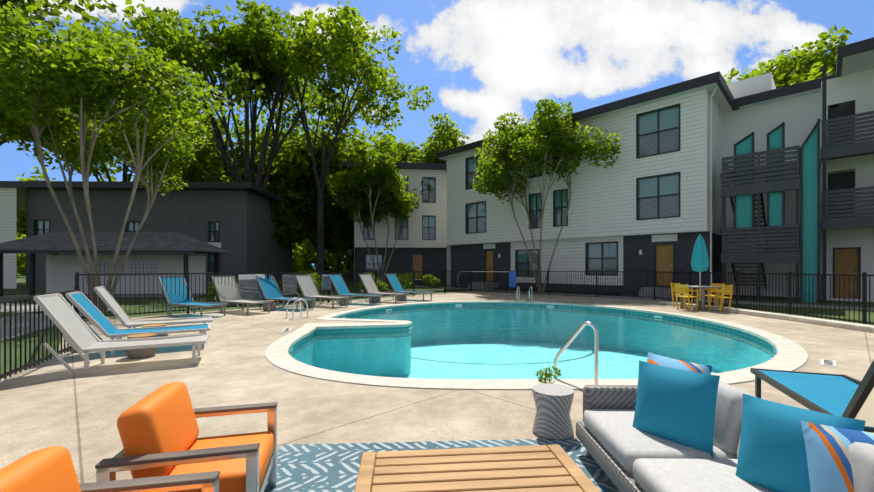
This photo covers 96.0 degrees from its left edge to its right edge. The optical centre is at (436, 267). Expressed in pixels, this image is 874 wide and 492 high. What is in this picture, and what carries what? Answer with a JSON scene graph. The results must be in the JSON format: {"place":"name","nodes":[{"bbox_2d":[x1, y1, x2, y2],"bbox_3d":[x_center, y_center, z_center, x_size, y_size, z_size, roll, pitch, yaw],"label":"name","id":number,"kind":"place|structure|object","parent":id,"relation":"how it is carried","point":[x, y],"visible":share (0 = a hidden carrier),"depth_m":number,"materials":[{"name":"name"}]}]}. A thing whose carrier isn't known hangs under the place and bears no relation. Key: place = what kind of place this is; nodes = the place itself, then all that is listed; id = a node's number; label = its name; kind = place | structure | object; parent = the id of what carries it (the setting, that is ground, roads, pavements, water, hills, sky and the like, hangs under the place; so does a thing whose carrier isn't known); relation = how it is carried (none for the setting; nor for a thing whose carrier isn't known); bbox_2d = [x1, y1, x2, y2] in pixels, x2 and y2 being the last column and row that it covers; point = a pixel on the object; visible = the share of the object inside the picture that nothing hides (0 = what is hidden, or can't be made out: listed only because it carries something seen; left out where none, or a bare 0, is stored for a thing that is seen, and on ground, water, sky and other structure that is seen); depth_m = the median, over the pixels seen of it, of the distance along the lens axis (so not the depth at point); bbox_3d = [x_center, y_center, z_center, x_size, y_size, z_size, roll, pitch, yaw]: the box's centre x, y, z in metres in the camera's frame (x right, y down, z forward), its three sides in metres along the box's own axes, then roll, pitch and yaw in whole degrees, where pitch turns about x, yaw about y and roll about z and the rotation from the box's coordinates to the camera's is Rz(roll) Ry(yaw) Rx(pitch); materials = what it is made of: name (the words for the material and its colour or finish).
{"place":"outdoors","nodes":[
{"label":"outdoors","id":0,"kind":"place"},
{"bbox_2d":[0,0,171,149],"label":"oak tree","id":1,"kind":"object","parent":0,"point":[86,17],"depth_m":16.71,"materials":[{"name":"green plant"}]},
{"bbox_2d":[95,0,380,188],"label":"oak tree","id":2,"kind":"object","parent":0,"point":[165,29],"depth_m":26.81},
{"bbox_2d":[0,269,873,373],"bbox_3d":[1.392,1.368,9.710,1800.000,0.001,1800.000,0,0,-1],"label":"lawn ground","id":3,"kind":"structure","parent":0,"point":[132,304],"depth_m":13.92,"materials":[{"name":"green plant"}]},
{"bbox_2d":[15,166,56,237],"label":"tree line","id":4,"kind":"object","parent":3,"relation":"on","point":[21,222],"visible":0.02,"depth_m":71.70,"materials":[{"name":"green plant"}]},
{"bbox_2d":[95,174,132,181],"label":"tree line","id":5,"kind":"object","parent":3,"relation":"on","point":[112,177],"depth_m":76.97,"materials":[{"name":"green plant"}]},
{"bbox_2d":[0,232,233,297],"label":"pavilion","id":6,"kind":"structure","parent":3,"relation":"on","point":[61,270],"depth_m":19.64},
{"bbox_2d":[38,92,220,181],"bbox_3d":[-30.781,-8.951,40.352,20.094,20.641,17.466,0,0,-1],"label":"tree","id":7,"kind":"object","parent":3,"relation":"on","point":[114,171],"depth_m":38.15,"materials":[{"name":"green plant"}]},
{"bbox_2d":[0,181,292,288],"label":"grey apartment","id":8,"kind":"structure","parent":3,"relation":"on","point":[235,218],"depth_m":26.49,"materials":[{"name":"paint"}]},
{"bbox_2d":[58,89,254,181],"bbox_3d":[-22.220,-6.938,32.659,15.588,16.626,14.342,0,0,-1],"label":"tree","id":9,"kind":"object","parent":3,"relation":"on","point":[199,168],"depth_m":28.99,"materials":[{"name":"green plant"}]},
{"bbox_2d":[16,244,346,273],"bbox_3d":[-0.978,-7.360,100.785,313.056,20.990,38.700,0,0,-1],"label":"hedge","id":10,"kind":"object","parent":3,"relation":"on","point":[314,265],"visible":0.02,"depth_m":87.95,"materials":[{"name":"green plant"}]},
{"bbox_2d":[16,232,353,277],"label":"treeline leaves","id":11,"kind":"object","parent":3,"relation":"on","point":[308,255],"visible":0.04,"depth_m":51.54,"materials":[{"name":"green plant"}]},
{"bbox_2d":[189,109,321,187],"bbox_3d":[-17.064,-6.975,41.722,17.270,16.781,17.187,0,0,-1],"label":"tree","id":12,"kind":"object","parent":3,"relation":"on","point":[259,136],"depth_m":36.41,"materials":[{"name":"green plant"}]},
{"bbox_2d":[244,169,353,249],"bbox_3d":[-14.578,-4.116,36.464,15.633,11.030,12.666,0,0,-1],"label":"tree","id":13,"kind":"object","parent":3,"relation":"on","point":[299,225],"visible":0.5,"depth_m":33.95,"materials":[{"name":"green plant"}]},
{"bbox_2d":[238,125,399,274],"bbox_3d":[-11.406,-6.549,40.246,16.465,15.924,17.045,0,0,-1],"label":"tree","id":14,"kind":"object","parent":3,"relation":"on","point":[300,157],"depth_m":34.90,"materials":[{"name":"green plant"}]},
{"bbox_2d":[207,271,442,300],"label":"shrub leaves","id":15,"kind":"object","parent":3,"relation":"on","point":[407,280],"visible":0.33,"depth_m":19.75,"materials":[{"name":"green plant"}]},
{"bbox_2d":[301,222,353,278],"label":"tree","id":16,"kind":"object","parent":3,"relation":"on","point":[339,245],"depth_m":42.03,"materials":[{"name":"green plant"}]},
{"bbox_2d":[222,0,434,283],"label":"tall tree","id":17,"kind":"object","parent":3,"relation":"on","point":[337,45],"depth_m":26.87,"materials":[{"name":"green plant"}]},
{"bbox_2d":[316,150,386,234],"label":"tree","id":18,"kind":"object","parent":3,"relation":"on","point":[327,201],"visible":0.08,"depth_m":35.39,"materials":[{"name":"green plant"}]},
{"bbox_2d":[341,126,374,277],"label":"tree","id":19,"kind":"object","parent":3,"relation":"on","point":[364,127],"depth_m":52.17,"materials":[{"name":"green plant"}]},
{"bbox_2d":[325,144,420,285],"bbox_3d":[-4.582,-3.667,29.000,6.714,10.100,6.624,0,0,-1],"label":"myrtle tree","id":20,"kind":"object","parent":3,"relation":"on","point":[380,171],"depth_m":27.44,"materials":[{"name":"green plant"}]},
{"bbox_2d":[360,128,417,162],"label":"tree","id":21,"kind":"object","parent":3,"relation":"on","point":[402,147],"depth_m":43.84,"materials":[{"name":"green plant"}]},
{"bbox_2d":[342,161,446,284],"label":"apartment","id":22,"kind":"structure","parent":3,"relation":"on","point":[421,243],"depth_m":31.78,"materials":[{"name":"white paint"}]},
{"bbox_2d":[400,113,472,201],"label":"tree","id":23,"kind":"object","parent":3,"relation":"on","point":[446,135],"depth_m":36.07,"materials":[{"name":"green plant"}]},
{"bbox_2d":[0,291,873,483],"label":"pool deck","id":24,"kind":"structure","parent":3,"relation":"on","point":[53,401],"depth_m":4.26,"materials":[{"name":"concrete"}]},
{"bbox_2d":[0,287,79,380],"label":"pool fence","id":25,"kind":"object","parent":24,"relation":"on","point":[10,372],"visible":0.77,"depth_m":4.96,"materials":[{"name":"black metal"}]},
{"bbox_2d":[0,446,219,491],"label":"armchair","id":26,"kind":"object","parent":24,"relation":"on","point":[50,469],"visible":1,"depth_m":1.41,"materials":[{"name":"silver metal"}]},
{"bbox_2d":[33,293,208,374],"bbox_3d":[-4.246,0.854,5.481,1.816,1.016,0.667,0,0,-26],"label":"chaise","id":27,"kind":"object","parent":24,"relation":"on","point":[80,338],"visible":1,"depth_m":5.28,"materials":[{"name":"grey"}]},
{"bbox_2d":[65,291,209,355],"bbox_3d":[-4.851,0.870,6.553,1.862,0.984,0.667,0,0,-30],"label":"chaise","id":28,"kind":"object","parent":24,"relation":"on","point":[90,311],"visible":0.81,"depth_m":6.38,"materials":[{"name":"blue fabric"}]},
{"bbox_2d":[125,333,157,358],"bbox_3d":[-4.528,1.197,6.033,0.420,0.330,0.420,0,0,-1],"label":"side table","id":29,"kind":"object","parent":24,"relation":"on","point":[139,353],"visible":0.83,"depth_m":5.91,"materials":[{"name":"concrete"}]},
{"bbox_2d":[93,286,212,338],"bbox_3d":[-5.407,0.854,7.631,1.815,1.016,0.667,0,0,-31],"label":"chaise","id":30,"kind":"object","parent":24,"relation":"on","point":[112,304],"visible":0.75,"depth_m":7.46,"materials":[{"name":"grey"}]},
{"bbox_2d":[142,324,167,336],"bbox_3d":[-5.098,1.197,7.089,0.420,0.330,0.420,0,0,-1],"label":"side table","id":31,"kind":"object","parent":24,"relation":"on","point":[155,325],"visible":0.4,"depth_m":7.04,"materials":[{"name":"wood"}]},
{"bbox_2d":[95,382,277,491],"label":"armchair","id":32,"kind":"object","parent":24,"relation":"on","point":[158,429],"visible":0.96,"depth_m":1.89,"materials":[{"name":"silver metal"}]},
{"bbox_2d":[158,276,228,316],"bbox_3d":[-6.952,0.805,11.210,1.990,1.113,0.729,0,0,24],"label":"lounge chair","id":33,"kind":"object","parent":24,"relation":"on","point":[173,298],"visible":0.94,"depth_m":11.34,"materials":[{"name":"blue"}]},
{"bbox_2d":[211,275,271,314],"bbox_3d":[-6.014,0.805,12.082,1.990,1.113,0.729,0,0,31],"label":"lounge chair","id":34,"kind":"object","parent":24,"relation":"on","point":[226,293],"visible":0.98,"depth_m":12.32,"materials":[{"name":"grey"}]},
{"bbox_2d":[238,274,264,307],"bbox_3d":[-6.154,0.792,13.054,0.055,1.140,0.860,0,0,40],"label":"lounge chair","id":35,"kind":"object","parent":24,"relation":"on","point":[248,287],"visible":0.69,"depth_m":12.97,"materials":[{"name":"grey fabric"}]},
{"bbox_2d":[262,300,275,310],"bbox_3d":[-5.328,1.202,12.494,0.399,0.320,0.399,0,0,-1],"label":"side table","id":36,"kind":"object","parent":24,"relation":"on","point":[272,306],"visible":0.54,"depth_m":12.37,"materials":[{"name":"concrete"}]},
{"bbox_2d":[256,275,315,310],"bbox_3d":[-5.023,0.805,13.056,1.990,1.113,0.729,0,0,25],"label":"lounge chair","id":37,"kind":"object","parent":24,"relation":"on","point":[269,288],"visible":0.77,"depth_m":13.24,"materials":[{"name":"blue"}]},
{"bbox_2d":[282,274,296,304],"bbox_3d":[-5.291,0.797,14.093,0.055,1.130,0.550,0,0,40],"label":"lounge chair","id":38,"kind":"object","parent":24,"relation":"on","point":[289,284],"visible":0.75,"depth_m":14.07,"materials":[{"name":"grey fabric"}]},
{"bbox_2d":[286,297,307,318],"bbox_3d":[-3.836,1.342,10.784,0.440,1.040,0.460,0,0,-42],"label":"pool rail","id":39,"kind":"object","parent":24,"relation":"on","point":[299,299],"visible":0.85,"depth_m":10.79,"materials":[{"name":"silver metal"}]},
{"bbox_2d":[303,300,314,307],"bbox_3d":[-4.362,1.202,13.421,0.399,0.320,0.399,0,0,-1],"label":"side table","id":40,"kind":"object","parent":24,"relation":"on","point":[309,304],"visible":0.4,"depth_m":13.26,"materials":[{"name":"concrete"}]},
{"bbox_2d":[294,274,349,307],"bbox_3d":[-4.072,0.805,13.951,1.990,1.113,0.729,0,0,29],"label":"lounge chair","id":41,"kind":"object","parent":24,"relation":"on","point":[307,287],"visible":0.98,"depth_m":14.17,"materials":[{"name":"grey"}]},
{"bbox_2d":[322,275,330,302],"bbox_3d":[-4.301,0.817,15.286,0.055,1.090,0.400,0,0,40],"label":"lounge chair","id":42,"kind":"object","parent":24,"relation":"on","point":[326,282],"visible":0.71,"depth_m":15.22,"materials":[{"name":"fabric"}]},
{"bbox_2d":[338,298,348,305],"bbox_3d":[-3.396,1.202,14.348,0.399,0.320,0.399,0,0,-1],"label":"side table","id":43,"kind":"object","parent":24,"relation":"on","point":[341,302],"visible":0.56,"depth_m":14.18,"materials":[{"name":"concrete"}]},
{"bbox_2d":[328,274,382,304],"bbox_3d":[-3.080,0.805,14.933,1.990,1.113,0.729,0,0,22],"label":"lounge chair","id":44,"kind":"object","parent":24,"relation":"on","point":[338,283],"visible":0.94,"depth_m":15.08,"materials":[{"name":"blue"}]},
{"bbox_2d":[369,296,378,302],"bbox_3d":[-2.429,1.202,15.275,0.399,0.320,0.399,0,0,-1],"label":"side table","id":45,"kind":"object","parent":24,"relation":"on","point":[374,299],"visible":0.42,"depth_m":15.11,"materials":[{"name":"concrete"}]},
{"bbox_2d":[359,274,408,302],"bbox_3d":[-2.144,0.805,15.797,1.990,1.113,0.729,0,0,30],"label":"lounge chair","id":46,"kind":"object","parent":24,"relation":"on","point":[368,282],"visible":0.9,"depth_m":16.01,"materials":[{"name":"grey"}]},
{"bbox_2d":[397,295,404,300],"bbox_3d":[-1.463,1.202,16.202,0.399,0.320,0.399,0,0,-1],"label":"side table","id":47,"kind":"object","parent":24,"relation":"on","point":[401,298],"visible":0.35,"depth_m":16.04,"materials":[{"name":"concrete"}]},
{"bbox_2d":[385,273,433,300],"bbox_3d":[-1.161,0.805,16.755,1.990,1.113,0.729,0,0,26],"label":"lounge chair","id":48,"kind":"object","parent":24,"relation":"on","point":[392,278],"visible":0.94,"depth_m":16.90,"materials":[{"name":"blue"}]},
{"bbox_2d":[264,438,619,491],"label":"outdoor rug","id":49,"kind":"object","parent":24,"relation":"on","point":[333,467],"visible":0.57,"depth_m":2.76,"materials":[{"name":"blue fabric"}]},
{"bbox_2d":[354,444,599,491],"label":"coffee table","id":50,"kind":"object","parent":49,"relation":"on","point":[543,468],"visible":1,"depth_m":1.86,"materials":[{"name":"brown wood"}]},
{"bbox_2d":[576,381,873,491],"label":"wicker sofa","id":51,"kind":"object","parent":49,"relation":"on","point":[624,453],"visible":0.4,"depth_m":2.14,"materials":[{"name":"white fabric"}]},
{"bbox_2d":[633,352,873,491],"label":"throw pillows","id":52,"kind":"object","parent":51,"relation":"on","point":[784,448],"visible":0.96,"depth_m":1.81,"materials":[{"name":"fabric"}]},
{"bbox_2d":[75,270,873,352],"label":"pool fence","id":53,"kind":"object","parent":24,"relation":"on","point":[864,275],"visible":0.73,"depth_m":12.33,"materials":[{"name":"black metal"}]},
{"bbox_2d":[457,271,515,286],"bbox_3d":[2.691,0.628,22.214,4.072,0.882,0.101,0,0,42],"label":"life ring hook","id":54,"kind":"object","parent":53,"relation":"attached to","point":[512,278],"visible":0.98,"depth_m":21.04,"materials":[{"name":"blue paint"}]},
{"bbox_2d":[517,286,532,301],"bbox_3d":[3.498,1.292,15.732,0.540,1.140,0.540,0,0,1],"label":"pool ladder","id":55,"kind":"object","parent":24,"relation":"on","point":[529,293],"visible":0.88,"depth_m":15.65,"materials":[{"name":"silver metal"}]},
{"bbox_2d":[265,301,807,389],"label":"swimming pool","id":56,"kind":"structure","parent":24,"relation":"in","point":[790,355],"depth_m":9.91,"materials":[{"name":"liquid"}]},
{"bbox_2d":[288,305,775,378],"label":"pool water","id":57,"kind":"structure","parent":56,"relation":"in","point":[559,309],"depth_m":8.52,"materials":[{"name":"teal liquid"}]},
{"bbox_2d":[554,321,597,384],"bbox_3d":[1.639,1.042,4.647,0.573,0.841,0.087,0,0,44],"label":"pool handrail","id":58,"kind":"object","parent":56,"relation":"on","point":[573,336],"visible":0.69,"depth_m":4.51,"materials":[{"name":"silver metal"}]},
{"bbox_2d":[532,383,573,439],"bbox_3d":[0.957,1.182,3.247,0.330,0.360,0.330,0,0,-1],"label":"white side table","id":59,"kind":"object","parent":24,"relation":"on","point":[553,404],"visible":1,"depth_m":3.13,"materials":[{"name":"wicker"}]},
{"bbox_2d":[534,366,560,383],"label":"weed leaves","id":60,"kind":"object","parent":59,"relation":"on","point":[546,375],"visible":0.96,"depth_m":4.53,"materials":[{"name":"green plant"}]},
{"bbox_2d":[281,303,836,384],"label":"pool depth markers","id":61,"kind":"object","parent":24,"relation":"on","point":[828,362],"visible":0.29,"depth_m":7.09,"materials":[{"name":"white tile"}]},
{"bbox_2d":[670,283,692,307],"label":"dining chair","id":62,"kind":"object","parent":24,"relation":"on","point":[673,290],"visible":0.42,"depth_m":13.52,"materials":[{"name":"yellow plastic"}]},
{"bbox_2d":[675,284,698,310],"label":"dining chair","id":63,"kind":"object","parent":24,"relation":"on","point":[679,288],"visible":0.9,"depth_m":12.54,"materials":[{"name":"yellow plastic"}]},
{"bbox_2d":[680,235,721,310],"bbox_3d":[8.618,0.127,12.884,0.850,2.470,0.850,0,0,-21],"label":"dining table umbrella","id":64,"kind":"object","parent":24,"relation":"on","point":[700,261],"visible":0.9,"depth_m":12.78,"materials":[{"name":"teal fabric"},{"name":"metal"}]},
{"bbox_2d":[701,283,724,306],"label":"dining chair","id":65,"kind":"object","parent":24,"relation":"on","point":[715,289],"visible":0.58,"depth_m":13.11,"materials":[{"name":"yellow plastic"}]},
{"bbox_2d":[707,284,732,311],"bbox_3d":[8.849,0.942,12.293,0.495,0.858,0.510,0,0,-21],"label":"dining chair","id":66,"kind":"object","parent":24,"relation":"on","point":[727,290],"visible":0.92,"depth_m":12.12,"materials":[{"name":"yellow plastic"}]},
{"bbox_2d":[658,301,873,332],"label":"curb","id":67,"kind":"structure","parent":24,"relation":"on","point":[842,324],"depth_m":10.04,"materials":[{"name":"beige concrete"}]},
{"bbox_2d":[750,360,873,432],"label":"chaise","id":68,"kind":"object","parent":24,"relation":"on","point":[846,396],"visible":0.69,"depth_m":3.22,"materials":[{"name":"blue fabric"}]},
{"bbox_2d":[1,285,873,340],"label":"sidewalk paths","id":69,"kind":"structure","parent":3,"relation":"on","point":[559,291],"depth_m":13.76,"materials":[{"name":"beige concrete"}]},
{"bbox_2d":[0,0,231,312],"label":"myrtle tree","id":70,"kind":"object","parent":69,"relation":"on","point":[109,67],"depth_m":11.45,"materials":[{"name":"green plant"}]},
{"bbox_2d":[472,98,622,291],"bbox_3d":[5.410,-3.805,21.890,7.065,10.365,8.323,0,0,-1],"label":"myrtle tree","id":71,"kind":"object","parent":69,"relation":"on","point":[534,136],"depth_m":20.47,"materials":[{"name":"green plant"}]},
{"bbox_2d":[458,125,522,140],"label":"tree","id":72,"kind":"object","parent":3,"relation":"on","point":[497,134],"depth_m":52.23,"materials":[{"name":"green plant"}]},
{"bbox_2d":[436,37,873,302],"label":"apartment","id":73,"kind":"structure","parent":3,"relation":"on","point":[759,174],"depth_m":18.54,"materials":[{"name":"grey paint"}]},
{"bbox_2d":[723,24,854,88],"bbox_3d":[36.539,-10.136,40.483,16.400,23.061,17.908,0,0,-1],"label":"tree","id":74,"kind":"object","parent":3,"relation":"on","point":[799,67],"depth_m":36.09,"materials":[{"name":"green plant"}]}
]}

